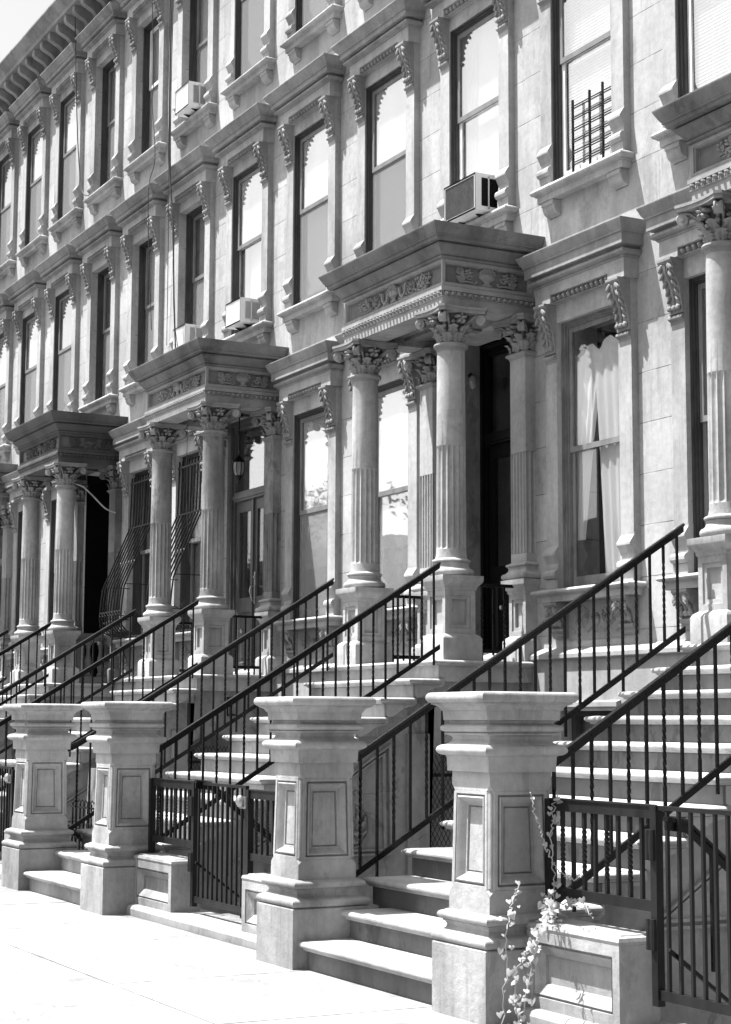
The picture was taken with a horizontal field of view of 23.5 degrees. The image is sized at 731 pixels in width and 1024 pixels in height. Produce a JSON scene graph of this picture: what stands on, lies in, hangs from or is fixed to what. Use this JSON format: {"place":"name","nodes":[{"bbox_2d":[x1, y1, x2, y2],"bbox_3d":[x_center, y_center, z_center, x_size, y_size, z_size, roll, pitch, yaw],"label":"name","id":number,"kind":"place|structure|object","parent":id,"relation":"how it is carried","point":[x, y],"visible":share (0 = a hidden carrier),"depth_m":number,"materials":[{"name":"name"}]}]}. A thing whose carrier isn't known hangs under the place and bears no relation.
{"place":"outdoors","nodes":[
{"label":"outdoors","id":0,"kind":"place"},
{"bbox_2d":[4,831,9,845],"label":"stone block","id":1,"kind":"structure","parent":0,"point":[6,835],"depth_m":16.65,"materials":[{"name":"grey stone"}]},
{"bbox_2d":[0,0,53,61],"label":"sky","id":2,"kind":"structure","parent":0,"point":[16,16],"materials":[{"name":"white"}]},
{"bbox_2d":[0,0,90,694],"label":"row house","id":3,"kind":"structure","parent":0,"point":[43,214],"depth_m":30.31,"materials":[{"name":"stone"}]},
{"bbox_2d":[0,515,1,611],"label":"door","id":4,"kind":"structure","parent":3,"relation":"in","point":[0,515],"depth_m":31.78,"materials":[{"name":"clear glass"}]},
{"bbox_2d":[0,293,13,461],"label":"window","id":5,"kind":"structure","parent":3,"relation":"in","point":[6,308],"depth_m":31.69,"materials":[{"name":"stone"}]},
{"bbox_2d":[0,111,19,278],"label":"window","id":6,"kind":"structure","parent":3,"relation":"in","point":[9,140],"depth_m":32.19,"materials":[{"name":"stone"}]},
{"bbox_2d":[1,470,40,671],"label":"window","id":7,"kind":"structure","parent":3,"relation":"in","point":[15,506],"depth_m":30.51,"materials":[{"name":"stone"}]},
{"bbox_2d":[3,270,46,455],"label":"window","id":8,"kind":"structure","parent":3,"relation":"in","point":[27,296],"depth_m":30.73,"materials":[{"name":"glass"}]},
{"bbox_2d":[9,79,51,267],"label":"window","id":9,"kind":"structure","parent":3,"relation":"in","point":[32,108],"depth_m":31.09,"materials":[{"name":"stone"}]},
{"bbox_2d":[40,481,56,671],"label":"window","id":10,"kind":"structure","parent":3,"relation":"in","point":[49,495],"depth_m":28.89,"materials":[{"name":"glass"}]},
{"bbox_2d":[35,244,81,411],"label":"window","id":11,"kind":"structure","parent":3,"relation":"in","point":[61,270],"depth_m":29.07,"materials":[{"name":"stone"}]},
{"bbox_2d":[40,42,86,243],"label":"window","id":12,"kind":"structure","parent":3,"relation":"in","point":[60,76],"depth_m":29.47,"materials":[{"name":"stone"}]},
{"bbox_2d":[0,880,475,1023],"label":"sidewalk","id":13,"kind":"structure","parent":0,"point":[63,962],"depth_m":10.01,"materials":[{"name":"concrete"}]},
{"bbox_2d":[496,792,593,1023],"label":"climbing vine","id":14,"kind":"object","parent":13,"relation":"on","point":[550,909],"visible":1,"depth_m":8.39,"materials":[{"name":"grey plant"}]},
{"bbox_2d":[652,72,730,643],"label":"row house","id":15,"kind":"structure","parent":0,"point":[699,120],"depth_m":12.56,"materials":[{"name":"stone"}]},
{"label":"areaway floor","id":16,"kind":"structure","parent":0,"visible":0},
{"bbox_2d":[0,683,114,765],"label":"stoop","id":17,"kind":"object","parent":16,"relation":"on","point":[107,695],"visible":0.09,"depth_m":25.44,"materials":[{"name":"stone"}]},
{"bbox_2d":[0,629,7,682],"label":"stair railing","id":18,"kind":"object","parent":17,"relation":"on","point":[3,633],"visible":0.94,"depth_m":27.06,"materials":[{"name":"black metal"}]},
{"bbox_2d":[0,622,49,705],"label":"stair railing","id":19,"kind":"object","parent":17,"relation":"on","point":[21,641],"visible":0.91,"depth_m":25.05,"materials":[{"name":"black metal"}]},
{"bbox_2d":[75,633,106,683],"bbox_3d":[-4.101,2.161,25.852,0.530,0.740,0.415,4,-8,-28],"label":"balustrade","id":20,"kind":"object","parent":17,"relation":"on","point":[88,661],"visible":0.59,"depth_m":25.75,"materials":[{"name":"stone"}]},
{"bbox_2d":[84,768,95,849],"bbox_3d":[-2.782,3.414,17.825,0.100,1.600,0.400,4,-8,-28],"label":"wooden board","id":21,"kind":"object","parent":16,"relation":"on","point":[93,783],"visible":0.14,"depth_m":17.94,"materials":[{"name":"wood"}]},
{"bbox_2d":[0,674,275,859],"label":"stoop","id":22,"kind":"object","parent":16,"relation":"on","point":[182,764],"visible":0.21,"depth_m":20.46,"materials":[{"name":"stone"}]},
{"bbox_2d":[0,609,135,753],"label":"stair railing","id":23,"kind":"object","parent":22,"relation":"on","point":[66,653],"visible":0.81,"depth_m":21.82,"materials":[{"name":"black metal"}]},
{"bbox_2d":[0,599,198,789],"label":"stair railing","id":24,"kind":"object","parent":22,"relation":"on","point":[163,623],"visible":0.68,"depth_m":19.94,"materials":[{"name":"black metal"}]},
{"bbox_2d":[179,622,191,671],"bbox_3d":[-2.254,1.760,22.397,0.490,0.705,0.040,4,-8,-28],"label":"porch railing","id":25,"kind":"object","parent":22,"relation":"on","point":[186,623],"visible":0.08,"depth_m":22.41,"materials":[{"name":"black metal"}]},
{"bbox_2d":[192,746,228,770],"bbox_3d":[-1.690,3.499,20.577,0.960,1.503,0.024,4,-8,-28],"label":"mesh door","id":26,"kind":"structure","parent":22,"relation":"in","point":[195,761],"depth_m":20.52,"materials":[{"name":"black metal"}]},
{"bbox_2d":[227,697,235,715],"bbox_3d":[-1.565,2.281,20.583,0.100,0.220,0.110,4,-8,-28],"label":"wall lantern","id":27,"kind":"object","parent":22,"relation":"attached to","point":[233,710],"depth_m":20.55,"materials":[{"name":"black metal"}]},
{"bbox_2d":[232,615,261,674],"bbox_3d":[-1.465,1.585,20.924,0.490,0.705,0.040,4,-8,-28],"label":"porch railing","id":28,"kind":"object","parent":22,"relation":"on","point":[245,667],"visible":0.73,"depth_m":20.93,"materials":[{"name":"black metal"}]},
{"bbox_2d":[224,913,239,917],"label":"basement steps","id":29,"kind":"structure","parent":16,"relation":"on","point":[237,916],"depth_m":13.29,"materials":[{"name":"grey stone"}]},
{"bbox_2d":[195,780,270,897],"bbox_3d":[-0.558,2.839,13.097,1.560,1.682,0.040,4,-8,-28],"label":"basement handrail","id":30,"kind":"object","parent":29,"relation":"on","point":[198,784],"visible":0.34,"depth_m":12.89,"materials":[{"name":"black metal"}]},
{"bbox_2d":[23,660,533,915],"bbox_3d":[-0.538,2.670,15.881,4.755,2.630,2.150,4,-8,-28],"label":"stoop","id":31,"kind":"object","parent":16,"relation":"on","point":[409,691],"visible":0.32,"depth_m":15.34,"materials":[{"name":"stone"}]},
{"bbox_2d":[68,578,333,829],"bbox_3d":[-1.556,1.791,16.598,2.790,2.462,0.040,4,-8,-28],"label":"stair railing","id":32,"kind":"object","parent":31,"relation":"on","point":[76,745],"visible":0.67,"depth_m":16.75,"materials":[{"name":"black metal"}]},
{"bbox_2d":[157,561,440,842],"bbox_3d":[-0.580,1.575,14.774,2.790,2.462,0.040,4,-8,-28],"label":"stair railing","id":33,"kind":"object","parent":31,"relation":"on","point":[245,692],"visible":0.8,"depth_m":14.86,"materials":[{"name":"black metal"}]},
{"bbox_2d":[392,595,420,661],"bbox_3d":[0.350,1.183,17.530,0.490,0.705,0.040,4,-8,-28],"label":"porch railing","id":34,"kind":"object","parent":31,"relation":"on","point":[403,656],"visible":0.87,"depth_m":17.54,"materials":[{"name":"black metal"}]},
{"bbox_2d":[431,754,453,846],"bbox_3d":[0.914,2.923,15.710,0.960,1.503,0.024,4,-8,-28],"label":"mesh door","id":35,"kind":"structure","parent":31,"relation":"in","point":[435,774],"depth_m":15.62,"materials":[{"name":"black metal"}]},
{"bbox_2d":[479,583,513,660],"bbox_3d":[1.138,1.009,16.057,0.490,0.705,0.040,4,-8,-28],"label":"porch railing","id":36,"kind":"object","parent":31,"relation":"on","point":[493,651],"visible":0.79,"depth_m":16.07,"materials":[{"name":"black metal"}]},
{"bbox_2d":[298,642,730,1023],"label":"stoop","id":37,"kind":"object","parent":16,"relation":"on","point":[386,946],"visible":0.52,"depth_m":10.29,"materials":[{"name":"stone"}]},
{"bbox_2d":[356,523,685,876],"bbox_3d":[1.034,1.218,11.757,2.790,2.462,0.040,4,-8,-28],"label":"stair railing","id":38,"kind":"object","parent":37,"relation":"on","point":[471,676],"visible":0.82,"depth_m":11.89,"materials":[{"name":"black metal"}]},
{"bbox_3d":[-4.077,3.083,18.211,0.052,0.938,0.862,4,-8,-28],"label":"iron fence","id":39,"kind":"object","parent":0,"visible":0},
{"bbox_2d":[0,766,13,856],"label":"iron gate","id":40,"kind":"structure","parent":39,"relation":"attached to","point":[7,777],"depth_m":17.18,"materials":[{"name":"black metal"}]},
{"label":"sidewalk edge","id":41,"kind":"structure","parent":0,"visible":0},
{"bbox_2d":[1,703,82,890],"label":"newel pier","id":42,"kind":"structure","parent":41,"relation":"on","point":[39,832],"depth_m":15.65,"materials":[{"name":"stone"}]},
{"bbox_2d":[80,701,173,914],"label":"newel pier","id":43,"kind":"structure","parent":41,"relation":"on","point":[126,740],"depth_m":13.74,"materials":[{"name":"stone"}]},
{"bbox_2d":[126,904,255,949],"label":"kerb","id":44,"kind":"structure","parent":41,"relation":"on","point":[215,925],"depth_m":12.46,"materials":[{"name":"stone"}]},
{"bbox_2d":[134,852,199,912],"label":"stone block","id":45,"kind":"structure","parent":44,"relation":"on","point":[162,881],"depth_m":13.16,"materials":[{"name":"grey stone"}]},
{"bbox_2d":[148,778,194,862],"bbox_3d":[-1.473,2.507,13.343,0.052,0.938,0.862,4,-8,-28],"label":"iron fence","id":46,"kind":"object","parent":44,"relation":"on","point":[154,836],"visible":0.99,"depth_m":13.46,"materials":[{"name":"black metal"}]},
{"bbox_2d":[187,782,248,913],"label":"iron gate","id":47,"kind":"structure","parent":46,"relation":"attached to","point":[194,813],"depth_m":12.58,"materials":[{"name":"black metal"}]},
{"bbox_2d":[241,873,270,934],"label":"stone block","id":48,"kind":"structure","parent":44,"relation":"on","point":[253,885],"depth_m":11.74,"materials":[{"name":"grey stone"}]},
{"bbox_2d":[245,789,274,874],"bbox_3d":[-0.568,2.319,11.649,0.052,0.913,1.022,4,-8,-28],"label":"iron fence","id":49,"kind":"object","parent":44,"relation":"on","point":[268,796],"visible":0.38,"depth_m":12.00,"materials":[{"name":"black metal"}]},
{"bbox_2d":[254,696,375,969],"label":"newel pier","id":50,"kind":"structure","parent":41,"relation":"on","point":[314,884],"depth_m":10.79,"materials":[{"name":"stone"}]},
{"bbox_2d":[425,691,578,1023],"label":"newel pier","id":51,"kind":"structure","parent":41,"relation":"on","point":[501,751],"depth_m":8.88,"materials":[{"name":"stone"}]},
{"bbox_2d":[552,622,730,911],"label":"stair railing","id":52,"kind":"object","parent":51,"relation":"attached to","point":[590,734],"visible":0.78,"depth_m":9.55,"materials":[{"name":"black metal"}]},
{"bbox_2d":[519,1006,670,1023],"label":"kerb","id":53,"kind":"structure","parent":41,"relation":"on","point":[534,1015],"depth_m":8.48,"materials":[{"name":"stone"}]},
{"bbox_2d":[525,918,659,1023],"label":"stone block","id":54,"kind":"structure","parent":53,"relation":"on","point":[595,972],"depth_m":8.31,"materials":[{"name":"grey stone"}]},
{"bbox_2d":[544,798,655,918],"bbox_3d":[1.131,1.871,8.483,0.052,0.938,0.862,4,-8,-28],"label":"iron fence","id":55,"kind":"object","parent":53,"relation":"on","point":[617,810],"visible":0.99,"depth_m":8.52,"materials":[{"name":"black metal"}]},
{"bbox_2d":[644,805,730,1015],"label":"iron gate","id":56,"kind":"structure","parent":55,"relation":"attached to","point":[655,945],"depth_m":7.90,"materials":[{"name":"black metal"}]},
{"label":"kerb","id":57,"kind":"structure","parent":41,"relation":"on","visible":0},
{"bbox_2d":[10,769,15,826],"bbox_3d":[-3.172,2.895,16.517,0.052,0.913,1.022,4,-8,-28],"label":"iron fence","id":58,"kind":"object","parent":57,"relation":"on","point":[12,792],"depth_m":16.95,"materials":[{"name":"black metal"}]},
{"label":"ground","id":59,"kind":"structure","parent":0,"visible":0},
{"bbox_2d":[4,0,225,700],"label":"row house","id":60,"kind":"structure","parent":59,"relation":"on","point":[98,448],"depth_m":26.02,"materials":[{"name":"stone"}]},
{"bbox_2d":[75,17,88,195],"bbox_3d":[-4.565,-6.537,28.216,0.120,3.168,0.639,4,-8,-28],"label":"hanging cable","id":61,"kind":"object","parent":60,"relation":"hanging from","point":[76,110],"visible":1,"depth_m":28.49,"materials":[{"name":"black rubber"}]},
{"bbox_2d":[74,483,115,513],"bbox_3d":[-4.024,-0.206,25.935,0.683,0.442,0.035,2,-7,-15],"label":"porch cable","id":62,"kind":"object","parent":60,"relation":"hanging from","point":[91,494],"visible":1,"depth_m":25.94,"materials":[{"name":"grey rubber"}]},
{"bbox_2d":[70,215,122,414],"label":"window","id":63,"kind":"structure","parent":60,"relation":"in","point":[99,246],"depth_m":27.61,"materials":[{"name":"stone"}]},
{"bbox_2d":[75,2,126,215],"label":"window","id":64,"kind":"structure","parent":60,"relation":"in","point":[103,38],"depth_m":27.99,"materials":[{"name":"stone"}]},
{"bbox_2d":[99,473,151,637],"bbox_3d":[-3.416,0.609,25.093,0.478,2.335,0.920,4,-8,-28],"label":"window grille","id":65,"kind":"object","parent":60,"relation":"attached to","point":[125,633],"depth_m":25.10,"materials":[{"name":"black metal"}]},
{"bbox_2d":[108,417,151,670],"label":"window","id":66,"kind":"structure","parent":60,"relation":"in","point":[135,456],"depth_m":25.57,"materials":[{"name":"stone"}]},
{"bbox_2d":[109,182,167,406],"bbox_3d":[-3.235,-3.117,25.693,0.558,3.000,1.680,4,-8,-28],"label":"window","id":67,"kind":"structure","parent":60,"relation":"in","point":[132,214],"depth_m":26.02,"materials":[{"name":"stone"}]},
{"bbox_2d":[116,0,168,184],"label":"window","id":68,"kind":"structure","parent":60,"relation":"in","point":[139,12],"depth_m":26.44,"materials":[{"name":"stone"}]},
{"bbox_2d":[148,0,154,329],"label":"hanging cable","id":69,"kind":"object","parent":60,"relation":"hanging from","point":[154,161],"visible":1,"depth_m":25.12,"materials":[{"name":"black rubber"}]},
{"bbox_2d":[166,0,170,345],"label":"hanging cable","id":70,"kind":"object","parent":60,"relation":"hanging from","point":[168,182],"visible":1,"depth_m":24.33,"materials":[{"name":"black rubber"}]},
{"bbox_2d":[169,0,175,347],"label":"hanging cable","id":71,"kind":"object","parent":60,"relation":"hanging from","point":[169,163],"visible":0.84,"depth_m":24.24,"materials":[{"name":"black rubber"}]},
{"bbox_2d":[170,0,174,320],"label":"hanging cable","id":72,"kind":"object","parent":60,"relation":"hanging from","point":[170,137],"visible":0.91,"depth_m":24.29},
{"bbox_2d":[167,10,177,346],"bbox_3d":[-2.620,-5.293,24.123,0.038,6.601,0.635,3,-8,-25],"label":"hanging cable","id":73,"kind":"object","parent":60,"relation":"hanging from","point":[167,120],"visible":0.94,"depth_m":24.48,"materials":[{"name":"black rubber"}]},
{"bbox_2d":[145,456,201,631],"bbox_3d":[-2.548,0.417,23.471,0.478,2.335,0.920,4,-8,-28],"label":"window grille","id":74,"kind":"object","parent":60,"relation":"attached to","point":[178,628],"depth_m":23.52,"materials":[{"name":"black metal"}]},
{"bbox_2d":[154,145,218,348],"bbox_3d":[-2.367,-3.309,24.071,0.558,3.000,1.680,4,-8,-28],"label":"window","id":75,"kind":"structure","parent":60,"relation":"in","point":[193,177],"depth_m":24.36,"materials":[{"name":"stone"}]},
{"bbox_2d":[171,430,202,667],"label":"window","id":76,"kind":"structure","parent":60,"relation":"in","point":[182,446],"depth_m":23.94,"materials":[{"name":"stone"}]},
{"bbox_2d":[173,323,202,348],"bbox_3d":[-2.339,-2.302,23.825,0.420,0.390,0.440,4,-8,-28],"label":"air conditioner","id":77,"kind":"object","parent":60,"relation":"on","point":[185,332],"visible":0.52,"depth_m":23.63,"materials":[{"name":"white metal"}]},
{"bbox_2d":[186,430,194,597],"bbox_3d":[-2.336,-0.102,23.310,0.099,2.501,0.194,5,-8,-35],"label":"hanging cable","id":78,"kind":"object","parent":60,"relation":"hanging from","point":[187,516],"visible":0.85,"depth_m":23.35,"materials":[{"name":"black rubber"}]},
{"bbox_2d":[175,81,206,117],"bbox_3d":[-2.331,-5.648,24.219,0.440,0.390,0.490,4,-8,-28],"label":"air conditioner","id":79,"kind":"object","parent":60,"relation":"on","point":[190,100],"visible":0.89,"depth_m":24.02,"materials":[{"name":"white metal"}]},
{"bbox_2d":[171,0,217,149],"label":"window","id":80,"kind":"structure","parent":60,"relation":"in","point":[203,13],"depth_m":24.81,"materials":[{"name":"glass"}]},
{"bbox_2d":[128,0,431,696],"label":"row house","id":81,"kind":"structure","parent":59,"relation":"on","point":[319,143],"depth_m":20.84,"materials":[{"name":"stone"}]},
{"bbox_2d":[232,414,245,483],"bbox_3d":[-1.586,-0.790,22.007,0.180,0.900,0.180,4,-8,-28],"label":"hanging lantern","id":82,"kind":"object","parent":81,"relation":"hanging from","point":[238,462],"visible":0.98,"depth_m":21.93,"materials":[{"name":"black metal"}]},
{"bbox_2d":[204,102,277,344],"bbox_3d":[-1.551,-3.505,22.421,0.440,3.000,1.680,4,-8,-28],"label":"window","id":83,"kind":"structure","parent":81,"relation":"in","point":[244,147],"depth_m":22.50,"materials":[{"name":"stone"}]},
{"bbox_2d":[225,297,259,330],"bbox_3d":[-1.490,-2.475,22.235,0.420,0.360,0.460,4,-8,-28],"label":"air conditioner","id":84,"kind":"object","parent":81,"relation":"on","point":[241,314],"visible":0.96,"depth_m":22.04,"materials":[{"name":"white metal"}]},
{"bbox_2d":[228,417,263,665],"bbox_3d":[-1.423,0.428,22.041,0.134,3.290,1.280,4,-8,-28],"label":"door","id":85,"kind":"structure","parent":81,"relation":"in","point":[252,500],"depth_m":22.34,"materials":[{"name":"grey wood"}]},
{"bbox_2d":[220,0,276,110],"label":"window","id":86,"kind":"structure","parent":81,"relation":"in","point":[238,81],"depth_m":22.99,"materials":[{"name":"stone"}]},
{"bbox_2d":[263,53,345,333],"bbox_3d":[-0.684,-3.697,20.799,0.440,3.000,1.680,4,-8,-28],"label":"window","id":87,"kind":"structure","parent":81,"relation":"in","point":[308,104],"depth_m":20.91,"materials":[{"name":"stone"}]},
{"bbox_2d":[265,340,345,658],"bbox_3d":[-0.659,-0.090,20.322,0.407,3.553,1.624,4,-8,-28],"label":"window","id":88,"kind":"structure","parent":81,"relation":"in","point":[309,382],"depth_m":20.45,"materials":[{"name":"stone"}]},
{"bbox_2d":[280,0,343,64],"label":"window","id":89,"kind":"structure","parent":81,"relation":"in","point":[299,33],"depth_m":21.29,"materials":[{"name":"stone"}]},
{"bbox_2d":[358,0,372,11],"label":"window","id":90,"kind":"structure","parent":81,"relation":"in","point":[364,5],"depth_m":19.87,"materials":[{"name":"stone"}]},
{"bbox_2d":[335,333,420,652],"bbox_3d":[0.209,-0.282,18.700,0.407,3.553,1.624,4,-8,-28],"label":"window","id":91,"kind":"structure","parent":81,"relation":"in","point":[398,397],"depth_m":18.65,"materials":[{"name":"glass"}]},
{"bbox_2d":[331,0,426,257],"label":"window","id":92,"kind":"structure","parent":81,"relation":"in","point":[382,55],"depth_m":19.29,"materials":[{"name":"stone"}]},
{"bbox_2d":[318,0,730,765],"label":"row house","id":93,"kind":"structure","parent":59,"relation":"on","point":[554,304],"depth_m":15.97,"materials":[{"name":"stone"}]},
{"bbox_2d":[421,0,518,231],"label":"window","id":94,"kind":"structure","parent":93,"relation":"in","point":[477,92],"depth_m":17.75,"materials":[{"name":"glass"}]},
{"bbox_2d":[444,172,498,223],"bbox_3d":[1.109,-3.050,17.377,0.420,0.420,0.600,4,-8,-28],"label":"air conditioner","id":95,"kind":"object","parent":93,"relation":"on","point":[469,198],"visible":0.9,"depth_m":17.16,"materials":[{"name":"white metal"}]},
{"bbox_2d":[468,373,476,389],"bbox_3d":[1.093,-1.335,17.934,0.088,0.179,0.130,1,-7,-7],"label":"wall lamp","id":96,"kind":"object","parent":93,"relation":"attached to","point":[472,382],"visible":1,"depth_m":17.88,"materials":[{"name":"grey glass"}]},
{"bbox_2d":[480,338,510,649],"bbox_3d":[1.499,-0.126,17.342,0.134,3.290,1.280,4,-8,-28],"label":"door","id":97,"kind":"structure","parent":93,"relation":"in","point":[494,446],"depth_m":17.79,"materials":[{"name":"black paint"}]},
{"bbox_2d":[516,216,647,639],"bbox_3d":[1.945,-0.666,15.455,0.407,3.553,1.624,4,-8,-28],"label":"window","id":98,"kind":"structure","parent":93,"relation":"in","point":[585,279],"depth_m":15.56,"materials":[{"name":"stone"}]},
{"bbox_2d":[529,0,634,219],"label":"window","id":99,"kind":"structure","parent":93,"relation":"in","point":[604,52],"depth_m":16.06,"materials":[{"name":"glass"}]},
{"bbox_2d":[571,82,610,171],"bbox_3d":[2.036,-3.453,15.750,0.023,0.740,0.634,4,-8,-28],"label":"window guard","id":100,"kind":"object","parent":93,"relation":"attached to","point":[589,121],"visible":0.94,"depth_m":15.77,"materials":[{"name":"black metal"}]},
{"bbox_2d":[636,186,708,629],"bbox_3d":[2.817,-0.857,13.835,0.416,3.553,1.624,4,-8,-28],"label":"window","id":101,"kind":"structure","parent":93,"relation":"in","point":[681,263],"depth_m":14.29,"materials":[{"name":"stone"}]},
{"bbox_2d":[651,0,730,163],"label":"window","id":102,"kind":"structure","parent":93,"relation":"in","point":[678,60],"depth_m":14.63,"materials":[{"name":"glass"}]},
{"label":"basement steps","id":103,"kind":"structure","parent":0,"visible":0},
{"bbox_2d":[1,769,81,841],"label":"basement handrail","id":104,"kind":"object","parent":103,"relation":"on","point":[68,825],"depth_m":17.79,"materials":[{"name":"black metal"}]},
{"bbox_2d":[71,798,94,849],"bbox_3d":[-2.817,3.502,17.682,0.024,1.189,1.004,4,-8,-28],"label":"scroll fence","id":105,"kind":"object","parent":103,"relation":"on","point":[76,828],"visible":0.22,"depth_m":17.89,"materials":[{"name":"black metal"}]},
{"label":"basement steps","id":106,"kind":"structure","parent":0,"visible":0},
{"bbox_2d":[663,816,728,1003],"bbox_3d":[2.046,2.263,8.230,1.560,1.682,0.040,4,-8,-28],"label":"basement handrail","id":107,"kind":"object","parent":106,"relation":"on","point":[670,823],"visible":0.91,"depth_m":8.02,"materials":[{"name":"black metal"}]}
]}

